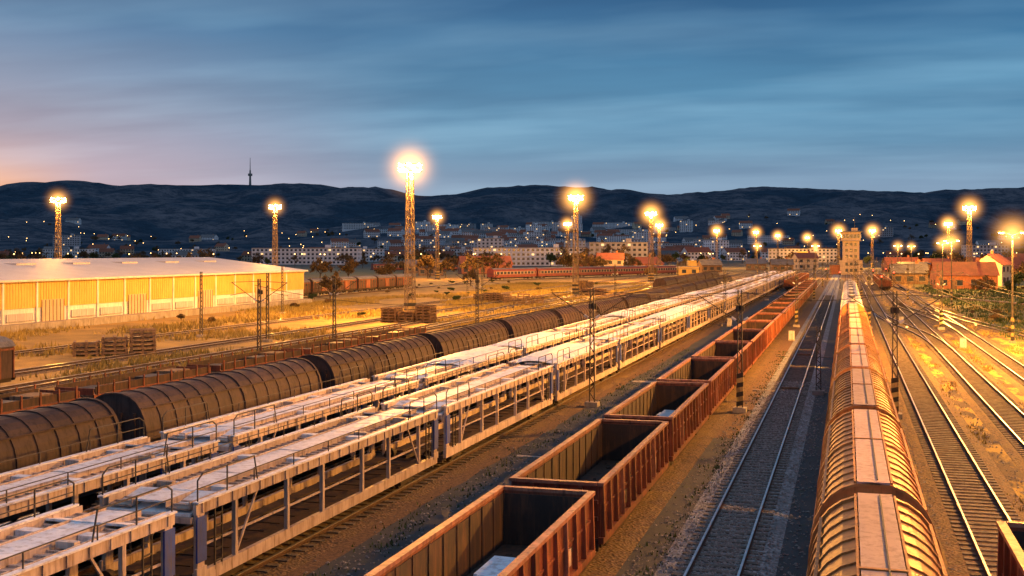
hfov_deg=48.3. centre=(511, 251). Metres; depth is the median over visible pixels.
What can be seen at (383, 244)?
apartment block
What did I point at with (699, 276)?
covered freight wagon
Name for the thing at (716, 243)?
floodlight mast
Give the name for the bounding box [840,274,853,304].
railway track
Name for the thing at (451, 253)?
townhouse
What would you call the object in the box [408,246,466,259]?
apartment block
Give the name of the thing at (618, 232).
townhouse
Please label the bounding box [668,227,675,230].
townhouse
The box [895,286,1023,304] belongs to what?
railway track
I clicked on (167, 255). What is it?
tree
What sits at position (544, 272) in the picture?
passenger coach
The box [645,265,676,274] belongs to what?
passenger coach
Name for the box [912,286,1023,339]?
verge grass
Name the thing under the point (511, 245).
apartment block
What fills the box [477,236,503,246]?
apartment block
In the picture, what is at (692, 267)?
yellow depot building
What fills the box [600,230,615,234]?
townhouse
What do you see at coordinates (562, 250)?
tree
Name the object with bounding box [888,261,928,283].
railway shed
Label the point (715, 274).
covered freight wagon
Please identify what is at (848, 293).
tank wagon
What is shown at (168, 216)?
forested hills
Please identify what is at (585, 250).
tree
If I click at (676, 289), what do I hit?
covered freight wagon
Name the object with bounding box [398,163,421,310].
floodlight mast
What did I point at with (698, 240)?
apartment block
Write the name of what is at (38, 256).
tree
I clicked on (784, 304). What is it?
open freight wagon
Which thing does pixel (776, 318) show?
open freight wagon
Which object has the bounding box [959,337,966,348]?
relay cabinet
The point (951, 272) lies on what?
yard lamp
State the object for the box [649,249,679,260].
townhouse
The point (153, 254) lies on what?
tree
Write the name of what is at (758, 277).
car carrier wagon
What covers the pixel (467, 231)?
townhouse
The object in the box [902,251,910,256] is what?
tree
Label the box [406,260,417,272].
railway shed
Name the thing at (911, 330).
railway track
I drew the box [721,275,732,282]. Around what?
covered freight wagon
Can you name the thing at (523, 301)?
timber stack
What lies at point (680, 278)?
covered freight wagon
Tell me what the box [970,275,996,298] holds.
tree
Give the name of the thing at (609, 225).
apartment block
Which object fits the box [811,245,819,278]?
yard lamp
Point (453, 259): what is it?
tree
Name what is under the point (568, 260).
tree
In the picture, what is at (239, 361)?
flat wagon
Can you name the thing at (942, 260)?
yard lamp
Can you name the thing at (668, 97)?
sky
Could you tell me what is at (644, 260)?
brick house
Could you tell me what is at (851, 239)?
signal tower
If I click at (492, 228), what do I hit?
apartment block
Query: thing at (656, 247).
apartment block
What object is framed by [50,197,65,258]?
floodlight mast
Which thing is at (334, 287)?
catenary post
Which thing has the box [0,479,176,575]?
car carrier wagon
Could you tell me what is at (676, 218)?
townhouse
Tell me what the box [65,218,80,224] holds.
townhouse
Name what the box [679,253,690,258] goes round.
tree
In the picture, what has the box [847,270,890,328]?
catenary post
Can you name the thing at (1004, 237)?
townhouse
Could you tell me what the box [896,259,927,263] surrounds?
railway shed
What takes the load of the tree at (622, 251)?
on the ground at (90, 335)
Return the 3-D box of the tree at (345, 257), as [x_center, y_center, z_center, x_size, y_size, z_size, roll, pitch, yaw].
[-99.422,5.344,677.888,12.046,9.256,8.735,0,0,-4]
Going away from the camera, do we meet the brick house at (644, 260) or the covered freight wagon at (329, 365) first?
the covered freight wagon at (329, 365)
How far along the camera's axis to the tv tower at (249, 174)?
3946.79 m
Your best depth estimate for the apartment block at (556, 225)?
2349.37 m
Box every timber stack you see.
[72,328,155,356]
[380,305,436,322]
[473,292,511,301]
[503,294,543,304]
[576,280,593,287]
[579,288,606,295]
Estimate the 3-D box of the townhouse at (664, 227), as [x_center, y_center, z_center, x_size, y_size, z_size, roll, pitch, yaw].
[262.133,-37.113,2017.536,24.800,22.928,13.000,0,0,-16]
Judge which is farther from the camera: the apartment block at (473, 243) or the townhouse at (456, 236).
the townhouse at (456, 236)
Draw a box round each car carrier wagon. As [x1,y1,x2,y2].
[0,417,219,536]
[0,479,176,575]
[97,391,439,575]
[159,365,419,498]
[372,338,522,424]
[380,352,553,462]
[485,321,585,384]
[508,330,617,405]
[553,310,628,359]
[581,316,659,372]
[600,302,658,341]
[629,306,687,351]
[635,295,681,322]
[662,291,699,314]
[662,299,708,336]
[681,287,714,312]
[686,293,724,325]
[697,284,725,306]
[704,289,737,316]
[711,281,735,295]
[719,285,747,310]
[721,279,744,291]
[731,279,751,288]
[731,282,756,304]
[739,276,757,285]
[742,280,763,300]
[746,274,763,279]
[750,280,769,296]
[753,272,768,277]
[758,276,774,290]
[764,276,779,288]
[768,273,783,286]
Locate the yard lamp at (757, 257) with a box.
[753,245,760,271]
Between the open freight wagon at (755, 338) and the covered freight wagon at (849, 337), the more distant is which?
the open freight wagon at (755, 338)
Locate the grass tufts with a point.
(984, 367)
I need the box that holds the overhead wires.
[255,258,1022,316]
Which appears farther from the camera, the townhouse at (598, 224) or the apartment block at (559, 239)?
the townhouse at (598, 224)
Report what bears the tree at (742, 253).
on the ground at (90, 335)
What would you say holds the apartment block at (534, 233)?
on the forested hills
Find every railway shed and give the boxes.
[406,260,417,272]
[417,261,443,275]
[697,257,722,271]
[745,257,766,269]
[769,257,793,271]
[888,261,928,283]
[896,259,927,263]
[927,260,931,281]
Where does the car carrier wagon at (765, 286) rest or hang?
on the railway track at (290, 555)
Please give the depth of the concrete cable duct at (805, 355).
105.30 m
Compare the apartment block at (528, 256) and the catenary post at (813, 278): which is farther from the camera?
the apartment block at (528, 256)
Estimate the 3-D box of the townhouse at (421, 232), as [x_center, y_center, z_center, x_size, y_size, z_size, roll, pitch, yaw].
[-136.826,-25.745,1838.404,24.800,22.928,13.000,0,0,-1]
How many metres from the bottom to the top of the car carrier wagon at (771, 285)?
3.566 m
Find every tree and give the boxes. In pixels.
[8,251,16,257]
[14,248,25,256]
[15,252,33,258]
[31,253,45,258]
[36,247,47,255]
[63,252,73,257]
[78,250,89,257]
[89,251,98,257]
[112,252,119,257]
[125,254,142,257]
[133,252,145,257]
[150,252,162,257]
[163,252,173,257]
[196,249,214,257]
[205,247,214,255]
[250,255,259,262]
[252,252,265,263]
[288,255,298,261]
[309,258,333,277]
[318,271,343,298]
[334,253,353,262]
[337,258,357,276]
[358,258,367,267]
[374,262,397,274]
[379,253,397,265]
[398,261,409,273]
[408,249,420,258]
[416,246,427,255]
[416,254,441,278]
[418,255,439,276]
[436,258,454,277]
[437,252,445,259]
[445,256,457,271]
[459,252,483,269]
[462,268,475,286]
[478,251,492,255]
[478,253,496,276]
[489,252,512,267]
[545,252,557,266]
[554,252,583,266]
[555,246,574,266]
[579,246,593,258]
[579,251,592,266]
[583,257,596,265]
[594,255,610,265]
[596,244,613,254]
[615,244,630,261]
[623,255,641,265]
[643,265,657,273]
[661,253,677,264]
[672,252,679,258]
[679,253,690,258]
[738,249,749,262]
[863,255,870,266]
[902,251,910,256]
[930,251,944,257]
[948,253,967,261]
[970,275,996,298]
[1000,251,1009,256]
[1004,280,1016,296]
[1009,261,1023,274]
[1013,271,1023,290]
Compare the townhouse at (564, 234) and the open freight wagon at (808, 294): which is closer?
the open freight wagon at (808, 294)
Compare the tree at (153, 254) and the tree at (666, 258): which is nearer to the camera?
the tree at (666, 258)
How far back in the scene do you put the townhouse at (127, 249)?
1427.96 m
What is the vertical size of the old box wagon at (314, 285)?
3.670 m
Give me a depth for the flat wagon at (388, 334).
114.42 m
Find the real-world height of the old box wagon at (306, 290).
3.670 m
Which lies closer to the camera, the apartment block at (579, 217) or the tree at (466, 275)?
the tree at (466, 275)
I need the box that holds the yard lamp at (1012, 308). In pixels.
[997,231,1023,342]
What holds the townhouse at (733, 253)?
on the ground at (90, 335)
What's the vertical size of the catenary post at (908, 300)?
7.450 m
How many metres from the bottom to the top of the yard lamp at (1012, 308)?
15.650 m
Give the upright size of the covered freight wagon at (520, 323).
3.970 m
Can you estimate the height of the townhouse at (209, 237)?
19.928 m
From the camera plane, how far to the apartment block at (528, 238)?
1543.80 m
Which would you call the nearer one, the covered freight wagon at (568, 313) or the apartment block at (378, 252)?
the covered freight wagon at (568, 313)
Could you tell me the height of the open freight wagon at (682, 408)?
2.565 m
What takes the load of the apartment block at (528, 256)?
on the ground at (90, 335)
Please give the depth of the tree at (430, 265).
427.78 m
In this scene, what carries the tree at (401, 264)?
on the ground at (90, 335)
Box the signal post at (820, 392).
[812,327,824,395]
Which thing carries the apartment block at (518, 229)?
on the forested hills
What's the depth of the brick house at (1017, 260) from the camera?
387.36 m
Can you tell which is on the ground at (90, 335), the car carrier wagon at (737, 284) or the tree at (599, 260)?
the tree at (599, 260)
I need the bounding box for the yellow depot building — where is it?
[676,261,698,274]
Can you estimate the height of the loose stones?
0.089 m
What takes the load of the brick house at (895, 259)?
on the ground at (90, 335)
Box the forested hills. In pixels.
[0,180,1023,260]
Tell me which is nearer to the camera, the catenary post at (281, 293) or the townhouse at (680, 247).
the catenary post at (281, 293)
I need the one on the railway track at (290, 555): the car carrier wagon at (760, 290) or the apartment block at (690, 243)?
the car carrier wagon at (760, 290)
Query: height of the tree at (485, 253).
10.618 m
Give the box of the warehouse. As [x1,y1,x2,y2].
[0,257,311,332]
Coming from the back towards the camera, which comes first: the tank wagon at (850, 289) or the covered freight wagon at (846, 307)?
the tank wagon at (850, 289)
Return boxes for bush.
[177,314,184,318]
[207,317,214,323]
[453,295,460,299]
[988,314,1001,319]
[989,309,1001,313]
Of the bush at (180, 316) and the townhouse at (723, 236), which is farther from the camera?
the townhouse at (723, 236)
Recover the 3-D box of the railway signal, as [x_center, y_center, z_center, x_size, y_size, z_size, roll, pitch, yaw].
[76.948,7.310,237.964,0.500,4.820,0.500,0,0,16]
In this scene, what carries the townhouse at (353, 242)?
on the forested hills
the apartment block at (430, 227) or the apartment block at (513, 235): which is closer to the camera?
the apartment block at (513, 235)
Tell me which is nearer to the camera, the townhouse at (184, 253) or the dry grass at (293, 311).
the dry grass at (293, 311)
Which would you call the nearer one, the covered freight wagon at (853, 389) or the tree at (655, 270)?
the covered freight wagon at (853, 389)
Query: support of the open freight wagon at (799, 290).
on the railway track at (614, 553)
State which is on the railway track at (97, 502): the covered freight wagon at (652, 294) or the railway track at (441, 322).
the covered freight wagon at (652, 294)
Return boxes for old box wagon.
[0,336,15,382]
[303,279,309,295]
[307,278,332,294]
[331,276,356,293]
[352,275,376,291]
[372,274,394,289]
[391,274,411,288]
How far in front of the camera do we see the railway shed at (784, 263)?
542.70 m
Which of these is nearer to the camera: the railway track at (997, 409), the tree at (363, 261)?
the railway track at (997, 409)
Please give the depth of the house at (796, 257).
616.97 m
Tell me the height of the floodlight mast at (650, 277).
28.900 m
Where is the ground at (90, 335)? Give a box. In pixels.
[0,261,1023,575]
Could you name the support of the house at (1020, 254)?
on the ground at (90, 335)
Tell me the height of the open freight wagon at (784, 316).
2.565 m
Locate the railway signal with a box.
[880,275,882,297]
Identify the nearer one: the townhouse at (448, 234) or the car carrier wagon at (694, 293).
the car carrier wagon at (694, 293)
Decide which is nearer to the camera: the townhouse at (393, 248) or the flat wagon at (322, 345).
the flat wagon at (322, 345)
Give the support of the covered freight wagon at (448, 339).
on the railway track at (97, 502)
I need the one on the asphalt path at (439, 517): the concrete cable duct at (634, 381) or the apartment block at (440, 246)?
the concrete cable duct at (634, 381)
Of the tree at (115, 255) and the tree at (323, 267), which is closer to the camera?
the tree at (323, 267)
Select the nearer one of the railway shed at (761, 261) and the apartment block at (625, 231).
the railway shed at (761, 261)
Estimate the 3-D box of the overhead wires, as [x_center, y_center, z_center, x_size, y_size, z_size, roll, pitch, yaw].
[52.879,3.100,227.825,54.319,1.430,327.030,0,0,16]
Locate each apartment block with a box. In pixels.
[41,246,94,258]
[53,234,80,246]
[158,247,214,256]
[252,245,361,264]
[336,246,384,261]
[342,222,373,231]
[378,240,416,249]
[379,228,387,233]
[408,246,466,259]
[415,220,429,232]
[416,238,444,247]
[423,243,457,247]
[425,223,437,232]
[439,223,458,227]
[449,239,470,245]
[458,223,475,228]
[459,242,470,245]
[471,240,476,248]
[473,244,585,265]
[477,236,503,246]
[480,223,492,229]
[484,226,505,230]
[504,239,559,246]
[504,242,518,246]
[507,233,522,237]
[509,236,536,240]
[510,227,524,231]
[518,236,544,239]
[523,230,540,235]
[526,223,541,231]
[532,221,552,227]
[541,232,550,237]
[542,225,549,230]
[545,237,585,241]
[552,221,562,232]
[564,238,585,246]
[571,215,581,223]
[571,222,582,230]
[585,239,647,260]
[605,222,631,228]
[605,234,633,241]
[611,228,654,234]
[622,237,644,241]
[634,230,650,242]
[648,241,703,246]
[648,244,664,249]
[680,219,692,231]
[694,238,722,242]
[703,238,728,259]
[748,234,788,243]
[767,246,836,261]
[869,226,893,237]
[962,242,1007,261]
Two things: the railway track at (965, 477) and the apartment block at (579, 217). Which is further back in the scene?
the apartment block at (579, 217)
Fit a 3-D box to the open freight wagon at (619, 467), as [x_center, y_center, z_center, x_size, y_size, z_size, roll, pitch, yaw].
[3.135,8.168,40.556,2.960,2.565,14.100,0,0,16]
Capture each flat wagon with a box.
[0,384,81,414]
[54,362,210,397]
[187,346,302,372]
[281,334,373,354]
[352,325,425,342]
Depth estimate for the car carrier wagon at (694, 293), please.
175.54 m
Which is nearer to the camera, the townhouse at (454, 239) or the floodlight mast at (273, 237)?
the floodlight mast at (273, 237)
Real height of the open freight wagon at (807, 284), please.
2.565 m
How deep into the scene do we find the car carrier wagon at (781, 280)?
301.53 m
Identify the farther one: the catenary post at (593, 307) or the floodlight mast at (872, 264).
the floodlight mast at (872, 264)
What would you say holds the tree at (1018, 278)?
on the ground at (90, 335)
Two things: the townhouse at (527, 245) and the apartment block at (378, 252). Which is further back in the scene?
the townhouse at (527, 245)
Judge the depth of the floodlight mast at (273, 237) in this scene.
303.81 m
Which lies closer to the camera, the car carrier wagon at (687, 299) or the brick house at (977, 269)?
the car carrier wagon at (687, 299)
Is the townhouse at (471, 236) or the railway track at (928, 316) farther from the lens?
the townhouse at (471, 236)
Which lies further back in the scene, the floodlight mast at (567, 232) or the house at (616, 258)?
the house at (616, 258)
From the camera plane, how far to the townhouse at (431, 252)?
1009.31 m
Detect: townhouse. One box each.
[43,245,70,248]
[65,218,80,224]
[87,243,109,253]
[97,234,108,239]
[99,247,114,256]
[112,234,126,239]
[120,245,134,253]
[172,249,204,256]
[189,235,200,241]
[201,235,217,239]
[214,242,229,250]
[241,251,251,260]
[297,231,306,236]
[310,228,318,232]
[330,237,348,247]
[349,238,360,246]
[363,229,379,237]
[387,227,403,236]
[387,240,404,249]
[387,250,404,261]
[389,223,400,225]
[389,246,410,250]
[401,235,418,240]
[417,235,433,238]
[419,229,424,235]
[425,231,444,237]
[425,251,444,260]
[444,230,452,237]
[445,237,464,240]
[445,250,455,255]
[446,227,461,234]
[451,235,461,237]
[461,229,475,234]
[462,234,478,239]
[473,231,491,237]
[485,233,501,237]
[492,231,507,234]
[500,236,515,240]
[501,230,516,233]
[516,243,537,246]
[557,229,572,235]
[562,230,576,237]
[581,231,590,236]
[590,227,605,233]
[592,222,604,226]
[594,230,605,237]
[596,233,612,241]
[597,236,604,241]
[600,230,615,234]
[606,229,620,234]
[632,221,641,228]
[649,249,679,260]
[651,234,665,242]
[653,224,667,233]
[657,246,680,260]
[664,245,683,249]
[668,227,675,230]
[673,216,688,221]
[673,244,693,246]
[681,245,711,260]
[682,237,702,242]
[702,235,709,238]
[708,218,723,224]
[710,233,726,239]
[713,215,726,223]
[721,246,746,260]
[729,240,742,247]
[732,229,742,235]
[739,220,752,228]
[753,230,764,234]
[760,246,777,258]
[782,237,794,244]
[787,208,799,215]
[825,218,834,223]
[886,250,904,256]
[928,222,938,227]
[941,220,955,228]
[943,230,953,237]
[948,249,961,254]
[952,246,961,249]
[956,218,965,224]
[975,239,999,244]
[998,231,1019,239]
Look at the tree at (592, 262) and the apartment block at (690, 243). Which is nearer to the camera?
the tree at (592, 262)
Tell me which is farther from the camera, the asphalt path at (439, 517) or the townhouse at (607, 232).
the townhouse at (607, 232)
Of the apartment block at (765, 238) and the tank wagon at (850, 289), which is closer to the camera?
the tank wagon at (850, 289)
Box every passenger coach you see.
[370,263,402,270]
[487,268,535,279]
[535,267,574,277]
[579,266,613,276]
[612,265,647,275]
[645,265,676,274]
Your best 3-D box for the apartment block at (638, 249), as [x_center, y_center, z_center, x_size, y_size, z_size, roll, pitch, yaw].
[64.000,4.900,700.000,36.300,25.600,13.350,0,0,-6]
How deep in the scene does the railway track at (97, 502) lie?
50.77 m
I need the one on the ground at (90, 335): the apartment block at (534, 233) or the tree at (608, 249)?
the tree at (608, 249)
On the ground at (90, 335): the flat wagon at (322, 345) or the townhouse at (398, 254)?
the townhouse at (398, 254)
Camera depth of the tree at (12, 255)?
812.72 m
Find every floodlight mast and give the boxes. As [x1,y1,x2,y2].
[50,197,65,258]
[269,204,281,265]
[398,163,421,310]
[432,215,441,279]
[564,223,571,266]
[568,195,582,294]
[645,212,656,281]
[655,224,662,264]
[714,230,719,258]
[753,231,758,257]
[836,230,840,263]
[869,230,875,267]
[944,223,951,257]
[962,206,975,261]
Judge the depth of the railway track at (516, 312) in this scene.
180.73 m
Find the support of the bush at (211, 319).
on the ground at (90, 335)
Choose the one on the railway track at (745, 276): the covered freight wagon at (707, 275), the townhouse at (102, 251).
the covered freight wagon at (707, 275)
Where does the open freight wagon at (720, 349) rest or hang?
on the railway track at (614, 553)
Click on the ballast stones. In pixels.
(728, 553)
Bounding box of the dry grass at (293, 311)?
[0,281,652,382]
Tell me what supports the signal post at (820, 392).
on the ground at (90, 335)
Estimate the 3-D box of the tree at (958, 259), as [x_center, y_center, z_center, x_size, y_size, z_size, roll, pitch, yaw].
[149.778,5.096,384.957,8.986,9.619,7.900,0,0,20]
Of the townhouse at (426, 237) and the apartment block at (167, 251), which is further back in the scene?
the townhouse at (426, 237)
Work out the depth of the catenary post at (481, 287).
194.22 m
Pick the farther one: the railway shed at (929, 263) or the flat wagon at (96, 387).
the railway shed at (929, 263)
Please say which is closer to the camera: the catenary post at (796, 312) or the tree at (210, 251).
the catenary post at (796, 312)
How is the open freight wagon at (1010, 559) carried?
on the railway track at (965, 477)
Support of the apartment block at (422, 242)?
on the forested hills
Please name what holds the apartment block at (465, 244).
on the ground at (90, 335)
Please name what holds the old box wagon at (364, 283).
on the railway track at (321, 295)
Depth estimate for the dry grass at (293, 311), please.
156.90 m
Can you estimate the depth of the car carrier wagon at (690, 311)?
130.89 m
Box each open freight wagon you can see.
[364,485,594,575]
[509,418,668,551]
[604,381,708,465]
[657,358,733,419]
[691,341,751,389]
[715,329,764,368]
[732,320,773,353]
[748,313,781,341]
[757,307,787,332]
[766,302,793,324]
[772,298,797,318]
[778,295,800,310]
[783,292,804,305]
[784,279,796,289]
[787,289,806,300]
[792,287,809,299]
[796,285,811,294]
[798,283,812,295]
[878,278,891,289]
[996,521,1023,575]
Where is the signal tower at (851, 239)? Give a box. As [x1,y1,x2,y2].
[829,217,862,274]
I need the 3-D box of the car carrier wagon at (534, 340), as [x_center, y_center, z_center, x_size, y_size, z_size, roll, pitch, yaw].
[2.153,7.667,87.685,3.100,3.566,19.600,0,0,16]
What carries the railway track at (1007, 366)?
on the ground at (90, 335)
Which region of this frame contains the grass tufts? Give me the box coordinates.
[883,304,1023,510]
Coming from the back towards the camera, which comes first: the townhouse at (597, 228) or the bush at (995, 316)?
the townhouse at (597, 228)
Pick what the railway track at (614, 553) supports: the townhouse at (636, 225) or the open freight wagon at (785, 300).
the open freight wagon at (785, 300)
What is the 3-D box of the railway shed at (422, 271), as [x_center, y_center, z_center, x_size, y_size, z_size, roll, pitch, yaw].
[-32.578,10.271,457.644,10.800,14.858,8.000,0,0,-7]
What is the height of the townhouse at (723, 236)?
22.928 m
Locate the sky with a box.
[0,0,1023,195]
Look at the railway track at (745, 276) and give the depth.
434.63 m
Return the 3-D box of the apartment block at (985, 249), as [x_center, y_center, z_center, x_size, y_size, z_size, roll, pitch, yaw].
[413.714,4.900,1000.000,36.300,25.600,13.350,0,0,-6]
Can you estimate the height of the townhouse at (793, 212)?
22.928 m
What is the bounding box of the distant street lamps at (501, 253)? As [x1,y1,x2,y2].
[8,215,1006,265]
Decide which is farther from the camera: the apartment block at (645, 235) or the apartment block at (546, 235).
the apartment block at (546, 235)
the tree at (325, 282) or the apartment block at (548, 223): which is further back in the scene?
the apartment block at (548, 223)
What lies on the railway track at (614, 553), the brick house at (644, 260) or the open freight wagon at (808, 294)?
the open freight wagon at (808, 294)
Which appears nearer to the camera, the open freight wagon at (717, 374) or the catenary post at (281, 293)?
the open freight wagon at (717, 374)
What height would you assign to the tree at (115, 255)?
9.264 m
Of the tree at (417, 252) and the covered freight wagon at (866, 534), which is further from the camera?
the tree at (417, 252)
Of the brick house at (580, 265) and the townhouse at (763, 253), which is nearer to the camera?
the brick house at (580, 265)
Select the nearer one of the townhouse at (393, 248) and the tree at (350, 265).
the tree at (350, 265)
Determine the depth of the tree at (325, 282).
234.71 m
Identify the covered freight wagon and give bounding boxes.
[0,397,121,523]
[96,357,322,486]
[298,335,436,424]
[415,320,509,383]
[492,310,559,360]
[544,302,597,344]
[586,296,626,329]
[618,292,649,323]
[638,288,667,315]
[652,277,676,288]
[659,285,683,310]
[672,275,687,283]
[674,282,695,302]
[685,274,696,281]
[691,280,707,295]
[693,273,704,279]
[700,271,711,278]
[701,278,716,287]
[708,270,718,276]
[711,276,724,284]
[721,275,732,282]
[806,493,947,575]
[810,409,936,541]
[823,368,904,439]
[829,344,889,391]
[832,329,880,364]
[835,317,874,343]
[837,309,870,328]
[838,303,867,319]
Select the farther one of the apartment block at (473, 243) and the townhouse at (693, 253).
the apartment block at (473, 243)
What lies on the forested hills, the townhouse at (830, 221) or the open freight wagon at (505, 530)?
the townhouse at (830, 221)
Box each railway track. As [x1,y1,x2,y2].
[0,276,769,526]
[0,282,652,394]
[15,272,676,356]
[15,272,699,377]
[49,270,803,575]
[220,273,732,363]
[230,270,812,575]
[303,283,473,297]
[413,291,570,328]
[466,274,676,280]
[578,270,829,575]
[655,274,841,575]
[733,273,760,280]
[779,270,822,294]
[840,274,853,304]
[856,275,1023,575]
[864,270,1023,474]
[871,311,956,348]
[874,272,1023,393]
[894,302,974,332]
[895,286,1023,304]
[915,301,1023,338]
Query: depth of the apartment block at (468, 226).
2400.58 m
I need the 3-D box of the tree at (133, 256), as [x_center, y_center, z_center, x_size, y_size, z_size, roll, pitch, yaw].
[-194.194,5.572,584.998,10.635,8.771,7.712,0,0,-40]
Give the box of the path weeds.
[303,348,788,575]
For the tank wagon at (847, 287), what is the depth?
180.94 m
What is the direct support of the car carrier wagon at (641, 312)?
on the railway track at (86, 568)
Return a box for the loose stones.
[304,359,1023,575]
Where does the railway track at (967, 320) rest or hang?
on the ground at (90, 335)
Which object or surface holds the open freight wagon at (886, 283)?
on the railway track at (997, 409)
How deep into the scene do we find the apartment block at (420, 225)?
2073.12 m
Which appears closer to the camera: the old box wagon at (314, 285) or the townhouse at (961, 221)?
the old box wagon at (314, 285)
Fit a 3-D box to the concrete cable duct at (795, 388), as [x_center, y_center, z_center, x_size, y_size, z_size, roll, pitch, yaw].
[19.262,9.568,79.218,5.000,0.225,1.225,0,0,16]
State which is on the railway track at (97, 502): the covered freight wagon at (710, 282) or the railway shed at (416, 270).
the covered freight wagon at (710, 282)
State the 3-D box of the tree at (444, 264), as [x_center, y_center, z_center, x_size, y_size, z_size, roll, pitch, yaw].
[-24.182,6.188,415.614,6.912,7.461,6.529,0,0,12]
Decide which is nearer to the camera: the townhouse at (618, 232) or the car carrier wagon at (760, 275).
the car carrier wagon at (760, 275)
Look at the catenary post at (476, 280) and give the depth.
130.38 m
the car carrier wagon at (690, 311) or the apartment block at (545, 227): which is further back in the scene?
the apartment block at (545, 227)
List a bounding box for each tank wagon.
[840,294,862,307]
[840,299,863,309]
[841,287,860,298]
[841,291,861,301]
[842,283,858,290]
[842,285,859,293]
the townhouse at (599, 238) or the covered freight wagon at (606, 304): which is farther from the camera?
the townhouse at (599, 238)
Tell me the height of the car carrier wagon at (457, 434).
3.566 m
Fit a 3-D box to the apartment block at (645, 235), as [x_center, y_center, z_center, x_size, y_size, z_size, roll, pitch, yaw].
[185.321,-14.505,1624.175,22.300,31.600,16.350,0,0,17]
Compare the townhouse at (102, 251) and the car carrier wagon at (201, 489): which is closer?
the car carrier wagon at (201, 489)
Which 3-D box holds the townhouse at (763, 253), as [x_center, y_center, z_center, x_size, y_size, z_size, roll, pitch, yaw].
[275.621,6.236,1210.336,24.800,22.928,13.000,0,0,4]
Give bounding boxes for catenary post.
[196,272,205,337]
[231,279,287,350]
[262,273,272,341]
[279,266,285,313]
[309,275,358,337]
[455,272,498,322]
[477,263,478,293]
[481,265,483,307]
[551,288,634,407]
[575,260,576,281]
[601,264,628,295]
[696,290,785,412]
[704,269,744,325]
[753,264,779,299]
[776,269,816,326]
[801,263,826,299]
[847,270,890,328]
[847,291,944,418]
[848,264,874,300]
[881,260,901,288]
[893,263,921,301]
[919,270,962,329]
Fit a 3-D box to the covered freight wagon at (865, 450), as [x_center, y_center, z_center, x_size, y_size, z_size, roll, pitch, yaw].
[10.379,7.438,33.274,2.960,4.025,14.300,0,0,16]
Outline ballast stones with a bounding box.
[622,381,827,575]
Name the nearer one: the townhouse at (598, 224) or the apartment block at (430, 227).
the apartment block at (430, 227)
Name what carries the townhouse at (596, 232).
on the forested hills
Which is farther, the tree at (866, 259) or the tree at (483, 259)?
the tree at (866, 259)
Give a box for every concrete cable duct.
[516,380,652,457]
[752,387,826,392]
[776,354,831,357]
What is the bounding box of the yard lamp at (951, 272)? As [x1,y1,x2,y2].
[943,240,959,303]
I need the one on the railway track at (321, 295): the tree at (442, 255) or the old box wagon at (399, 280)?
the old box wagon at (399, 280)
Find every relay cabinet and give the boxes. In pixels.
[727,318,731,325]
[788,330,794,340]
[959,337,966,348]
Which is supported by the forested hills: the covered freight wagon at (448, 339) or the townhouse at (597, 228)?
the townhouse at (597, 228)
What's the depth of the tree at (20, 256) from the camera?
507.47 m
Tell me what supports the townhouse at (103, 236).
on the forested hills
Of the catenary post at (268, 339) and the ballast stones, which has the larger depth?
the catenary post at (268, 339)
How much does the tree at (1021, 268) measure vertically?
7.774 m
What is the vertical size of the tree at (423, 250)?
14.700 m
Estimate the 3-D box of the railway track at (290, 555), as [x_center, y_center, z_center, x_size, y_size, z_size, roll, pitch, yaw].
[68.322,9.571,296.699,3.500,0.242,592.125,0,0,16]
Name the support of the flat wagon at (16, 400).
on the railway track
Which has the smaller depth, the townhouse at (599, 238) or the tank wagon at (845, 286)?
the tank wagon at (845, 286)
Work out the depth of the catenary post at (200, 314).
129.06 m
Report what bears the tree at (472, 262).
on the ground at (90, 335)
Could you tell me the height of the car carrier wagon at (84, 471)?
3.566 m
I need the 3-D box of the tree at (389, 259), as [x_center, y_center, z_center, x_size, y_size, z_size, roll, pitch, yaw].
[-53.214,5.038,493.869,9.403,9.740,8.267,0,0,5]
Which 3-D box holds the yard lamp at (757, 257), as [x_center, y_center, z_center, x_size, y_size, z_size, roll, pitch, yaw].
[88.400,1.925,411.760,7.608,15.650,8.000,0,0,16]
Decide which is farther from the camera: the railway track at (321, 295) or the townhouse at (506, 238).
the townhouse at (506, 238)
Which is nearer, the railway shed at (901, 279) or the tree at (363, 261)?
the railway shed at (901, 279)
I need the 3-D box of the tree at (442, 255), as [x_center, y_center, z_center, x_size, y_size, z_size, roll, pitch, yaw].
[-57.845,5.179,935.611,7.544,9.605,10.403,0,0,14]
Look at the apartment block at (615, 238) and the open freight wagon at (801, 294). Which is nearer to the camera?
the open freight wagon at (801, 294)
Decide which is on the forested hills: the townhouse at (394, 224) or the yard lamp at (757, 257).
the townhouse at (394, 224)
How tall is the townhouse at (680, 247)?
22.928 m
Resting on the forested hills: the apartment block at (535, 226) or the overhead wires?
the apartment block at (535, 226)
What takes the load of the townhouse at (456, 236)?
on the forested hills
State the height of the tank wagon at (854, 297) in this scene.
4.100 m
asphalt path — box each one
[306,279,815,575]
[615,438,734,575]
[776,279,843,575]
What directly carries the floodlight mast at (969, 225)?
on the ground at (90, 335)
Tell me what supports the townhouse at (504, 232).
on the forested hills
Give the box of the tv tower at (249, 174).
[248,166,251,184]
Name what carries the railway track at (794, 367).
on the ground at (90, 335)
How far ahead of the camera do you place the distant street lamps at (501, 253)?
787.78 m
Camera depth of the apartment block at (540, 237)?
1601.71 m
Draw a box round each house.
[457,254,512,273]
[574,255,596,266]
[596,251,623,265]
[632,256,663,265]
[791,251,818,268]
[880,255,917,271]
[920,257,962,262]
[928,258,999,288]
[965,254,1023,272]
[975,251,1014,285]
[1009,253,1023,256]
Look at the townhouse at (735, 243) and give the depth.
1597.20 m
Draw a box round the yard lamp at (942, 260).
[936,242,948,291]

